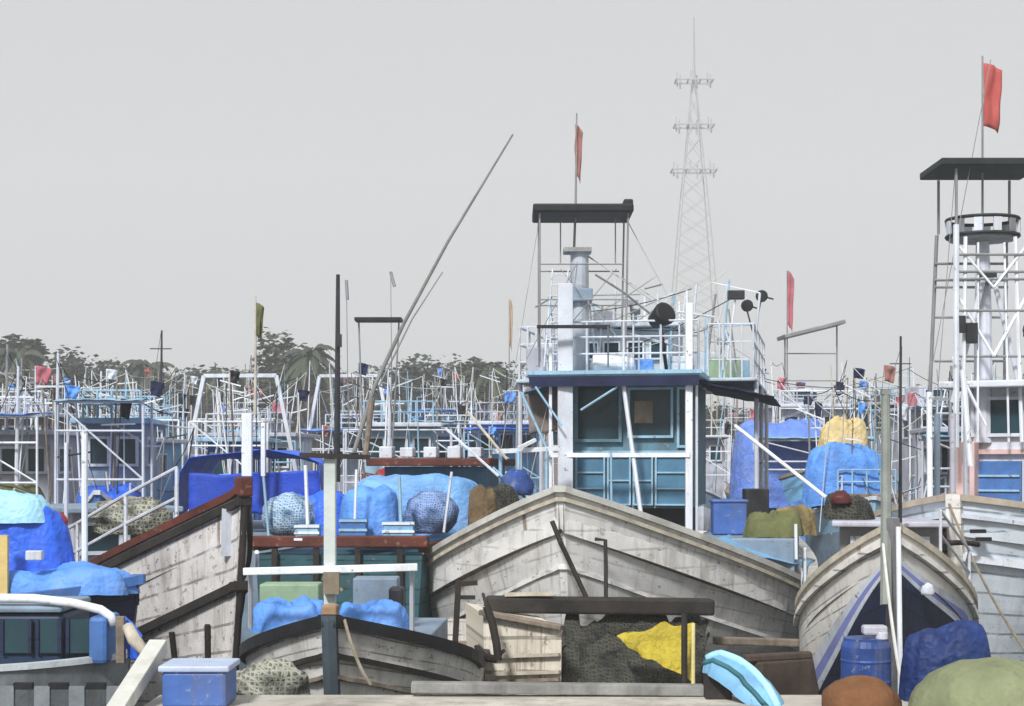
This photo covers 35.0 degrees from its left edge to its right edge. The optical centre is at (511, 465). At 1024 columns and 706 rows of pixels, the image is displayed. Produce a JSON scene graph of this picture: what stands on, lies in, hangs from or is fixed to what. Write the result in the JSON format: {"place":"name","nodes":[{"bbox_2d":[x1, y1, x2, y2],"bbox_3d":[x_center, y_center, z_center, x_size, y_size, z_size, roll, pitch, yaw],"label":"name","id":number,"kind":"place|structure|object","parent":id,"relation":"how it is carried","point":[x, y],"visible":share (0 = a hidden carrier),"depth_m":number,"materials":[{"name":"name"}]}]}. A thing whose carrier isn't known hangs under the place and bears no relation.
{"place":"outdoors","nodes":[
{"label":"outdoors","id":0,"kind":"place"},
{"bbox_2d":[134,661,732,705],"bbox_3d":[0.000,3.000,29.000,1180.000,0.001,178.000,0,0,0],"label":"water","id":1,"kind":"structure","parent":0,"point":[242,665],"depth_m":24.19,"materials":[{"name":"black liquid"}]},
{"bbox_2d":[0,358,85,429],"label":"fishing boat","id":2,"kind":"object","parent":1,"relation":"on","point":[12,424],"visible":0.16,"depth_m":39.89,"materials":[{"name":"blue paint"}]},
{"bbox_2d":[0,344,88,503],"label":"fishing boat","id":3,"kind":"object","parent":1,"relation":"on","point":[26,461],"visible":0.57,"depth_m":32.32,"materials":[{"name":"blue paint"}]},
{"bbox_2d":[0,594,128,705],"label":"cabin boat","id":4,"kind":"object","parent":1,"relation":"on","point":[60,651],"visible":0.91,"depth_m":14.24,"materials":[{"name":"grey paint"}]},
{"bbox_2d":[122,622,145,653],"bbox_3d":[-3.223,1.499,13.893,0.118,0.288,0.342,0,0,-44],"label":"canvas fender","id":5,"kind":"object","parent":4,"relation":"hanging from","point":[135,641],"visible":0.74,"depth_m":13.87,"materials":[{"name":"white fabric"}]},
{"bbox_2d":[17,431,145,669],"bbox_3d":[-7.472,1.518,17.400,7.071,3.764,1.580,0,0,0],"label":"fishing boat","id":6,"kind":"object","parent":1,"relation":"on","point":[125,605],"visible":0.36,"depth_m":17.36,"materials":[{"name":"white paint"}]},
{"bbox_2d":[0,506,74,571],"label":"tarpaulin","id":7,"kind":"object","parent":6,"relation":"on","point":[50,537],"visible":0.5,"depth_m":17.25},
{"bbox_2d":[0,489,52,522],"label":"tarpaulin","id":8,"kind":"object","parent":7,"relation":"on","point":[16,507],"visible":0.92,"depth_m":17.21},
{"bbox_2d":[9,561,139,595],"bbox_3d":[-4.819,1.208,17.340,1.670,0.371,0.915,0,0,0],"label":"tarpaulin","id":9,"kind":"object","parent":6,"relation":"on","point":[89,578],"visible":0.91,"depth_m":16.99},
{"bbox_2d":[0,535,8,593],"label":"plank","id":10,"kind":"object","parent":9,"relation":"on","point":[4,564],"visible":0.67,"depth_m":16.87,"materials":[{"name":"yellow wood"}]},
{"bbox_2d":[36,353,193,514],"bbox_3d":[-7.234,0.700,31.989,2.469,5.400,8.092,0,0,0],"label":"fishing boat","id":11,"kind":"object","parent":1,"relation":"on","point":[122,453],"visible":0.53,"depth_m":29.25,"materials":[{"name":"blue paint"}]},
{"bbox_2d":[66,369,184,467],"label":"fishing boat","id":12,"kind":"object","parent":1,"relation":"on","point":[163,432],"visible":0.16,"depth_m":40.26,"materials":[{"name":"blue paint"}]},
{"bbox_2d":[71,377,190,518],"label":"fishing boat","id":13,"kind":"object","parent":1,"relation":"on","point":[168,454],"visible":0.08,"depth_m":37.00,"materials":[{"name":"white paint"}]},
{"bbox_2d":[92,368,189,468],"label":"fishing boat","id":14,"kind":"object","parent":1,"relation":"on","point":[179,411],"visible":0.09,"depth_m":47.89,"materials":[{"name":"white paint"}]},
{"bbox_2d":[51,466,252,705],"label":"fishing boat","id":15,"kind":"object","parent":1,"relation":"on","point":[191,564],"visible":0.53,"depth_m":18.83,"materials":[{"name":"grey wood"}]},
{"bbox_2d":[91,496,172,534],"bbox_3d":[-4.806,0.631,20.597,1.072,0.476,0.867,0,0,0],"label":"net heap","id":16,"kind":"object","parent":15,"relation":"on","point":[109,518],"visible":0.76,"depth_m":20.29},
{"bbox_2d":[120,365,204,453],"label":"fishing boat","id":17,"kind":"object","parent":1,"relation":"on","point":[193,379],"visible":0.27,"depth_m":68.89,"materials":[{"name":"blue paint"}]},
{"bbox_2d":[134,330,195,449],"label":"fishing boat","id":18,"kind":"object","parent":1,"relation":"on","point":[147,372],"visible":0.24,"depth_m":53.79,"materials":[{"name":"blue paint"}]},
{"bbox_2d":[188,370,280,519],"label":"fishing boat","id":19,"kind":"object","parent":1,"relation":"on","point":[219,444],"visible":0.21,"depth_m":34.78,"materials":[{"name":"white paint"}]},
{"bbox_2d":[207,366,283,447],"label":"fishing boat","id":20,"kind":"object","parent":1,"relation":"on","point":[245,409],"visible":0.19,"depth_m":46.68,"materials":[{"name":"blue paint"}]},
{"bbox_2d":[197,364,297,453],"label":"fishing boat","id":21,"kind":"object","parent":1,"relation":"on","point":[281,427],"visible":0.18,"depth_m":51.98,"materials":[{"name":"white paint"}]},
{"bbox_2d":[179,296,323,643],"bbox_3d":[-4.392,0.293,29.114,2.500,6.215,6.564,0,0,-3],"label":"fishing boat","id":22,"kind":"object","parent":1,"relation":"on","point":[200,482],"visible":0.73,"depth_m":26.44,"materials":[{"name":"blue paint"}]},
{"bbox_2d":[183,366,333,471],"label":"fishing boat","id":23,"kind":"object","parent":1,"relation":"on","point":[297,441],"visible":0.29,"depth_m":40.11,"materials":[{"name":"purple paint"}]},
{"bbox_2d":[301,362,402,492],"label":"fishing boat","id":24,"kind":"object","parent":1,"relation":"on","point":[352,464],"visible":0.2,"depth_m":48.09,"materials":[{"name":"white paint"}]},
{"bbox_2d":[239,452,488,694],"bbox_3d":[-1.579,1.662,18.581,2.695,3.576,6.361,0,0,0],"label":"fishing boat","id":25,"kind":"object","parent":1,"relation":"on","point":[393,660],"visible":0.66,"depth_m":16.24,"materials":[{"name":"grey wood"}]},
{"bbox_2d":[249,595,323,632],"bbox_3d":[-2.367,1.583,17.303,0.837,0.366,0.994,0,0,0],"label":"tarpaulin","id":26,"kind":"object","parent":25,"relation":"on","point":[270,613],"visible":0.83,"depth_m":16.91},
{"bbox_2d":[260,582,322,601],"bbox_3d":[-2.472,1.550,18.200,0.660,0.460,0.400,0,0,0],"label":"fish box","id":27,"kind":"object","parent":25,"relation":"on","point":[289,591],"visible":0.45,"depth_m":18.00,"materials":[{"name":"green paint"}]},
{"bbox_2d":[343,616,371,684],"bbox_3d":[-1.407,1.656,14.674,0.032,0.416,1.895,0,0,-13],"label":"mooring rope","id":28,"kind":"object","parent":25,"relation":"attached to","point":[369,682],"visible":1,"depth_m":14.75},
{"bbox_2d":[339,599,409,629],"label":"tarpaulin","id":29,"kind":"object","parent":25,"relation":"on","point":[389,612],"visible":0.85,"depth_m":16.89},
{"bbox_2d":[353,576,399,603],"bbox_3d":[-1.526,1.520,18.300,0.500,0.520,0.400,0,0,0],"label":"fish box","id":30,"kind":"object","parent":25,"relation":"on","point":[366,589],"visible":0.5,"depth_m":18.10,"materials":[{"name":"blue paint"}]},
{"bbox_2d":[389,586,404,606],"bbox_3d":[-1.263,1.560,17.800,0.160,0.450,0.300,0,0,0],"label":"fuel can","id":31,"kind":"object","parent":25,"relation":"on","point":[396,593],"visible":0.46,"depth_m":17.65,"materials":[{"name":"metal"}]},
{"bbox_2d":[330,372,407,428],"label":"fishing boat","id":32,"kind":"object","parent":1,"relation":"on","point":[377,418],"visible":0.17,"depth_m":60.11,"materials":[{"name":"white wood"}]},
{"bbox_2d":[253,134,514,617],"bbox_3d":[-1.733,-1.155,26.628,3.353,9.111,8.666,0,0,4],"label":"fishing boat","id":33,"kind":"object","parent":1,"relation":"on","point":[369,549],"visible":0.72,"depth_m":23.49,"materials":[{"name":"teal paint"}]},
{"bbox_2d":[262,492,315,535],"bbox_3d":[-3.187,0.691,23.204,0.770,0.621,0.789,0,0,0],"label":"net bundle","id":34,"kind":"object","parent":33,"relation":"on","point":[286,512],"visible":0.83,"depth_m":22.89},
{"bbox_2d":[294,524,320,540],"bbox_3d":[-2.854,0.942,22.740,0.350,0.220,0.370,0,0,0],"label":"fish crate","id":35,"kind":"object","parent":33,"relation":"on","point":[307,530],"visible":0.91,"depth_m":22.57,"materials":[{"name":"white paint"}]},
{"bbox_2d":[297,490,343,534],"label":"tarpaulin","id":36,"kind":"object","parent":33,"relation":"on","point":[317,499],"visible":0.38,"depth_m":24.95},
{"bbox_2d":[339,518,367,535],"bbox_3d":[-2.211,0.902,22.740,0.390,0.300,0.370,0,0,0],"label":"fish crate","id":37,"kind":"object","parent":33,"relation":"on","point":[352,526],"visible":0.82,"depth_m":22.57,"materials":[{"name":"blue paint"}]},
{"bbox_2d":[338,484,398,534],"bbox_3d":[-2.061,0.677,23.598,0.935,0.794,1.102,0,0,0],"label":"tarpaulin","id":38,"kind":"object","parent":33,"relation":"on","point":[377,506],"visible":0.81,"depth_m":23.16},
{"bbox_2d":[382,521,414,534],"bbox_3d":[-1.582,0.922,22.740,0.450,0.260,0.370,0,0,0],"label":"fish crate","id":39,"kind":"object","parent":33,"relation":"on","point":[398,528],"visible":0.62,"depth_m":22.57,"materials":[{"name":"blue paint"}]},
{"bbox_2d":[357,473,477,538],"bbox_3d":[-1.461,0.625,25.001,2.276,1.002,1.330,0,0,0],"label":"tarpaulin","id":40,"kind":"object","parent":33,"relation":"on","point":[412,485],"visible":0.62,"depth_m":24.48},
{"bbox_2d":[403,490,458,533],"bbox_3d":[-1.175,0.674,23.586,0.822,0.630,0.855,0,0,0],"label":"net bundle","id":41,"kind":"object","parent":33,"relation":"on","point":[425,511],"visible":0.86,"depth_m":23.31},
{"bbox_2d":[336,363,452,494],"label":"fishing boat","id":42,"kind":"object","parent":1,"relation":"on","point":[417,435],"visible":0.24,"depth_m":38.20,"materials":[{"name":"blue paint"}]},
{"bbox_2d":[411,361,475,423],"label":"fishing boat","id":43,"kind":"object","parent":1,"relation":"on","point":[439,371],"visible":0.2,"depth_m":67.76,"materials":[{"name":"blue paint"}]},
{"bbox_2d":[403,366,500,432],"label":"fishing boat","id":44,"kind":"object","parent":1,"relation":"on","point":[447,412],"visible":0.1,"depth_m":52.10,"materials":[{"name":"blue paint"}]},
{"bbox_2d":[405,367,501,466],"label":"fishing boat","id":45,"kind":"object","parent":1,"relation":"on","point":[443,441],"visible":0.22,"depth_m":45.89,"materials":[{"name":"blue paint"}]},
{"bbox_2d":[453,368,543,498],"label":"fishing boat","id":46,"kind":"object","parent":1,"relation":"on","point":[494,429],"visible":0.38,"depth_m":44.24,"materials":[{"name":"blue paint"}]},
{"bbox_2d":[466,603,564,694],"bbox_3d":[-0.037,2.518,19.397,0.901,1.684,2.366,0,0,-10],"label":"skiff","id":47,"kind":"object","parent":1,"relation":"on","point":[530,644],"visible":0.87,"depth_m":18.65,"materials":[{"name":"grey wood"}]},
{"bbox_2d":[490,299,556,489],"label":"fishing boat","id":48,"kind":"object","parent":1,"relation":"on","point":[554,459],"visible":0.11,"depth_m":53.11,"materials":[{"name":"white paint"}]},
{"bbox_2d":[423,113,817,682],"bbox_3d":[2.076,-1.127,27.595,6.110,9.453,19.555,0,0,11],"label":"fishing boat","id":49,"kind":"object","parent":1,"relation":"on","point":[607,524],"visible":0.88,"depth_m":25.53,"materials":[{"name":"grey wood"}]},
{"bbox_2d":[468,484,497,525],"bbox_3d":[-0.401,0.603,22.599,0.436,0.680,0.546,0,0,0],"label":"sack heap","id":50,"kind":"object","parent":49,"relation":"on","point":[482,501],"visible":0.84,"depth_m":22.41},
{"bbox_2d":[487,482,518,509],"bbox_3d":[-0.149,0.534,23.399,0.579,0.571,0.661,0,0,0],"label":"net heap","id":51,"kind":"object","parent":49,"relation":"in","point":[506,495],"visible":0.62,"depth_m":23.14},
{"bbox_2d":[526,347,543,377],"bbox_3d":[0.393,-1.730,27.400,0.300,0.500,0.400,0,0,0],"label":"deck box","id":52,"kind":"object","parent":49,"relation":"on","point":[532,362],"visible":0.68,"depth_m":27.20,"materials":[{"name":"white paint"}]},
{"bbox_2d":[561,614,709,683],"bbox_3d":[1.488,2.286,19.369,1.894,1.202,1.749,0,0,0],"label":"hanging net","id":53,"kind":"object","parent":49,"relation":"hanging from","point":[599,651],"visible":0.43,"depth_m":19.35,"materials":[{"name":"fabric"}]},
{"bbox_2d":[617,621,693,680],"bbox_3d":[1.735,2.111,18.526,1.076,0.626,0.510,0,0,35],"label":"tarpaulin","id":54,"kind":"object","parent":49,"relation":"on","point":[660,643],"visible":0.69,"depth_m":18.49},
{"bbox_2d":[709,499,748,534],"bbox_3d":[3.389,0.807,25.400,0.570,0.545,0.450,0,0,0],"label":"cool box","id":55,"kind":"object","parent":49,"relation":"on","point":[728,516],"visible":0.91,"depth_m":25.20,"materials":[{"name":"blue plastic"}]},
{"bbox_2d":[742,488,768,517],"bbox_3d":[3.929,0.730,26.200,0.380,0.700,0.400,0,0,0],"label":"engine crate","id":56,"kind":"object","parent":49,"relation":"on","point":[757,499],"visible":0.51,"depth_m":26.00,"materials":[{"name":"metal"}]},
{"bbox_2d":[743,510,803,537],"bbox_3d":[3.961,0.883,24.607,0.920,0.422,0.659,0,0,0],"label":"canvas heap","id":57,"kind":"object","parent":49,"relation":"on","point":[775,524],"visible":0.98,"depth_m":24.38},
{"bbox_2d":[734,424,826,498],"bbox_3d":[3.997,-0.070,24.300,0.054,1.125,2.114,0,0,-31],"label":"bamboo pole","id":58,"kind":"object","parent":49,"relation":"on","point":[782,463],"visible":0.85,"depth_m":24.23,"materials":[{"name":"white paint"}]},
{"bbox_2d":[776,504,816,535],"bbox_3d":[4.350,0.838,25.002,0.694,0.489,0.554,0,0,0],"label":"canvas heap","id":59,"kind":"object","parent":49,"relation":"on","point":[807,516],"visible":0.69,"depth_m":24.80,"materials":[{"name":"brown fabric"}]},
{"bbox_2d":[681,614,687,683],"bbox_3d":[1.903,2.579,17.925,0.070,1.871,0.220,0,0,6],"label":"mooring post","id":60,"kind":"object","parent":1,"relation":"in","point":[684,648],"visible":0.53,"depth_m":17.95,"materials":[{"name":"brown wood"}]},
{"bbox_2d":[691,623,694,683],"bbox_3d":[1.990,2.622,17.850,0.043,1.762,0.145,0,0,10],"label":"bamboo pole","id":61,"kind":"object","parent":1,"relation":"in","point":[692,653],"visible":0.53,"depth_m":17.86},
{"bbox_2d":[698,394,743,530],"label":"fishing boat","id":62,"kind":"object","parent":1,"relation":"on","point":[715,453],"visible":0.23,"depth_m":54.27,"materials":[{"name":"white paint"}]},
{"bbox_2d":[710,369,774,497],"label":"fishing boat","id":63,"kind":"object","parent":1,"relation":"on","point":[726,444],"visible":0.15,"depth_m":68.33,"materials":[{"name":"blue paint"}]},
{"bbox_2d":[743,651,818,694],"bbox_3d":[3.050,2.660,18.389,1.007,1.080,0.289,0,0,-28],"label":"timber stack","id":64,"kind":"object","parent":1,"relation":"in","point":[788,673],"visible":0.5,"depth_m":18.28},
{"bbox_2d":[750,270,862,425],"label":"fishing boat","id":65,"kind":"object","parent":1,"relation":"on","point":[797,394],"visible":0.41,"depth_m":47.96,"materials":[{"name":"purple paint"}]},
{"bbox_2d":[725,364,895,542],"bbox_3d":[7.556,0.427,41.845,3.999,5.946,7.466,0,0,0],"label":"fishing boat","id":66,"kind":"object","parent":1,"relation":"on","point":[792,484],"visible":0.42,"depth_m":39.44,"materials":[{"name":"blue paint"}]},
{"bbox_2d":[729,418,822,507],"bbox_3d":[6.806,-0.059,40.403,2.808,2.264,2.854,0,0,0],"label":"tarpaulin","id":67,"kind":"object","parent":66,"relation":"on","point":[742,471],"visible":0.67,"depth_m":39.33,"materials":[{"name":"plastic"}]},
{"bbox_2d":[795,368,920,566],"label":"fishing boat","id":68,"kind":"object","parent":1,"relation":"on","point":[823,544],"visible":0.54,"depth_m":34.53,"materials":[{"name":"blue paint"}]},
{"bbox_2d":[802,441,880,507],"bbox_3d":[7.119,0.213,34.596,1.899,1.441,1.095,0,0,0],"label":"tarpaulin","id":69,"kind":"object","parent":68,"relation":"on","point":[839,455],"visible":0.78,"depth_m":34.17,"materials":[{"name":"plastic"}]},
{"bbox_2d":[818,415,867,446],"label":"tarpaulin","id":70,"kind":"object","parent":68,"relation":"on","point":[836,428],"visible":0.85,"depth_m":35.17,"materials":[{"name":"yellow fabric"}]},
{"bbox_2d":[839,354,916,454],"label":"fishing boat","id":71,"kind":"object","parent":1,"relation":"on","point":[875,411],"visible":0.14,"depth_m":54.33,"materials":[{"name":"white paint"}]},
{"bbox_2d":[793,336,978,694],"bbox_3d":[4.417,1.038,19.315,2.101,4.824,6.285,0,0,11],"label":"fishing boat","id":72,"kind":"object","parent":1,"relation":"on","point":[841,593],"visible":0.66,"depth_m":17.23,"materials":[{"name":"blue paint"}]},
{"bbox_2d":[712,636,798,646],"bbox_3d":[3.190,2.249,20.650,1.386,0.187,0.140,0,0,-21],"label":"floating log","id":73,"kind":"object","parent":72,"relation":"attached to","point":[756,641],"visible":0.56,"depth_m":20.54,"materials":[{"name":"grey wood"}]},
{"bbox_2d":[823,492,874,519],"bbox_3d":[4.280,0.523,20.604,0.667,0.353,0.649,0,0,0],"label":"net heap","id":74,"kind":"object","parent":72,"relation":"on","point":[858,507],"visible":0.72,"depth_m":20.35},
{"bbox_2d":[882,543,900,679],"bbox_3d":[3.545,1.296,15.161,0.032,1.236,2.969,0,0,10],"label":"mooring rope","id":75,"kind":"object","parent":72,"relation":"attached to","point":[890,610],"visible":0.86,"depth_m":15.29,"materials":[{"name":"white fabric"}]},
{"bbox_2d":[896,527,902,691],"bbox_3d":[3.825,1.925,16.000,0.052,2.631,0.252,0,0,4],"label":"mooring pole","id":76,"kind":"object","parent":1,"relation":"in","point":[899,592],"visible":0.71,"depth_m":16.03,"materials":[{"name":"white paint"}]},
{"bbox_2d":[866,365,961,503],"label":"fishing boat","id":77,"kind":"object","parent":1,"relation":"on","point":[910,440],"visible":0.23,"depth_m":44.62,"materials":[{"name":"purple paint"}]},
{"bbox_2d":[879,362,995,503],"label":"fishing boat","id":78,"kind":"object","parent":1,"relation":"on","point":[944,460],"visible":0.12,"depth_m":30.01,"materials":[{"name":"purple paint"}]},
{"bbox_2d":[873,56,1023,661],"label":"fishing boat","id":79,"kind":"object","parent":1,"relation":"on","point":[984,498],"visible":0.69,"depth_m":23.98,"materials":[{"name":"blue paint"}]},
{"bbox_2d":[948,503,1023,650],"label":"mooring rope","id":80,"kind":"object","parent":79,"relation":"attached to","point":[990,594],"visible":0.94,"depth_m":17.09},
{"bbox_2d":[0,0,1023,470],"label":"sky","id":81,"kind":"structure","parent":0,"point":[169,166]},
{"bbox_2d":[144,695,907,705],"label":"quay","id":82,"kind":"structure","parent":0,"point":[458,700],"depth_m":13.45,"materials":[{"name":"concrete"}]},
{"bbox_2d":[106,640,167,705],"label":"gangplank","id":83,"kind":"object","parent":82,"relation":"on","point":[138,677],"visible":1,"depth_m":13.10,"materials":[{"name":"grey wood"}]},
{"bbox_2d":[158,658,239,705],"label":"plastic tub","id":84,"kind":"object","parent":82,"relation":"on","point":[198,681],"visible":1,"depth_m":13.00,"materials":[{"name":"plastic"}]},
{"bbox_2d":[236,657,310,694],"bbox_3d":[-2.168,1.916,14.595,0.687,0.348,0.719,0,0,36],"label":"net heap","id":85,"kind":"object","parent":82,"relation":"on","point":[268,676],"visible":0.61,"depth_m":14.41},
{"bbox_2d":[411,681,703,695],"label":"timber kerb","id":86,"kind":"structure","parent":82,"relation":"on","point":[557,688],"depth_m":13.65,"materials":[{"name":"wood"}]},
{"bbox_2d":[703,673,731,698],"bbox_3d":[1.720,1.840,13.600,0.220,0.220,0.200,0,0,0],"label":"timber block","id":87,"kind":"object","parent":82,"relation":"on","point":[714,689],"depth_m":13.50,"materials":[{"name":"brown wood"}]},
{"bbox_2d":[702,650,783,705],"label":"dinghy","id":88,"kind":"object","parent":82,"relation":"on","point":[743,680],"visible":1,"depth_m":13.32,"materials":[{"name":"blue paint"}]},
{"bbox_2d":[821,675,901,705],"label":"canvas mound","id":89,"kind":"object","parent":82,"relation":"on","point":[858,690],"visible":1,"depth_m":12.77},
{"bbox_2d":[840,632,891,686],"bbox_3d":[2.932,1.663,13.450,0.422,0.575,0.422,0,0,0],"label":"plastic drum","id":90,"kind":"object","parent":82,"relation":"on","point":[865,655],"visible":0.73,"depth_m":13.29,"materials":[{"name":"blue plastic"}]},
{"bbox_2d":[898,619,990,701],"bbox_3d":[3.607,1.617,13.497,0.793,0.687,0.556,0,0,0],"label":"tarpaulin","id":91,"kind":"object","parent":82,"relation":"on","point":[926,651],"visible":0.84,"depth_m":13.32,"materials":[{"name":"fabric"}]},
{"bbox_2d":[908,657,1023,705],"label":"canvas mound","id":92,"kind":"object","parent":82,"relation":"on","point":[993,681],"visible":1,"depth_m":12.46,"materials":[{"name":"fabric"}]},
{"bbox_2d":[591,354,634,369],"bbox_3d":[1.654,-1.670,26.600,0.720,0.320,0.320,0,0,0],"label":"life raft","id":93,"kind":"object","parent":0,"point":[598,362],"visible":0.81,"depth_m":26.46,"materials":[{"name":"white paint"}]},
{"bbox_3d":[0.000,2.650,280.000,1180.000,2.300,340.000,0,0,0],"label":"ground","id":94,"kind":"structure","parent":0,"visible":0},
{"bbox_2d":[0,347,50,406],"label":"tree","id":95,"kind":"object","parent":94,"relation":"on","point":[18,355],"visible":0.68,"depth_m":137.06,"materials":[{"name":"green plant"}]},
{"bbox_2d":[0,333,77,412],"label":"tree","id":96,"kind":"object","parent":94,"relation":"on","point":[30,344],"visible":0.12,"depth_m":148.34,"materials":[{"name":"green plant"}]},
{"bbox_2d":[47,344,128,429],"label":"tree","id":97,"kind":"object","parent":94,"relation":"on","point":[71,363],"visible":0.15,"depth_m":158.24,"materials":[{"name":"green plant"}]},
{"bbox_2d":[111,359,182,404],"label":"tree","id":98,"kind":"object","parent":94,"relation":"on","point":[135,368],"visible":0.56,"depth_m":153.80,"materials":[{"name":"green plant"}]},
{"bbox_2d":[127,364,206,452],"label":"tree","id":99,"kind":"object","parent":94,"relation":"on","point":[180,381],"visible":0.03,"depth_m":174.95,"materials":[{"name":"plant"}]},
{"bbox_2d":[174,362,249,453],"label":"tree","id":100,"kind":"object","parent":94,"relation":"on","point":[203,400],"visible":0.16,"depth_m":172.51,"materials":[{"name":"plant"}]},
{"bbox_2d":[200,370,257,417],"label":"tree","id":101,"kind":"object","parent":94,"relation":"on","point":[240,382],"visible":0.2,"depth_m":149.21,"materials":[{"name":"green plant"}]},
{"bbox_2d":[240,327,334,445],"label":"tree","id":102,"kind":"object","parent":94,"relation":"on","point":[276,350],"visible":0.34,"depth_m":138.37,"materials":[{"name":"green plant"}]},
{"bbox_2d":[277,343,344,470],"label":"tree","id":103,"kind":"object","parent":94,"relation":"on","point":[304,357],"visible":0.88,"depth_m":131.40,"materials":[{"name":"green plant"}]},
{"bbox_2d":[314,373,375,452],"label":"tree","id":104,"kind":"object","parent":94,"relation":"on","point":[350,392],"visible":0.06,"depth_m":171.60,"materials":[{"name":"plant"}]},
{"bbox_2d":[340,353,477,421],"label":"tree","id":105,"kind":"object","parent":94,"relation":"on","point":[415,370],"visible":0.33,"depth_m":148.79,"materials":[{"name":"green plant"}]},
{"bbox_2d":[444,356,517,420],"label":"tree","id":106,"kind":"object","parent":94,"relation":"on","point":[482,365],"visible":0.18,"depth_m":144.07,"materials":[{"name":"green plant"}]},
{"bbox_2d":[458,367,512,420],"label":"tree","id":107,"kind":"object","parent":94,"relation":"on","point":[479,381],"visible":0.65,"depth_m":134.30,"materials":[{"name":"green plant"}]},
{"bbox_2d":[670,17,726,409],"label":"lattice tower","id":108,"kind":"structure","parent":94,"relation":"on","point":[692,82],"depth_m":299.54,"materials":[{"name":"metal"}]},
{"bbox_2d":[706,401,739,434],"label":"tree","id":109,"kind":"object","parent":94,"relation":"on","point":[716,413],"visible":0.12,"depth_m":148.75,"materials":[{"name":"plant"}]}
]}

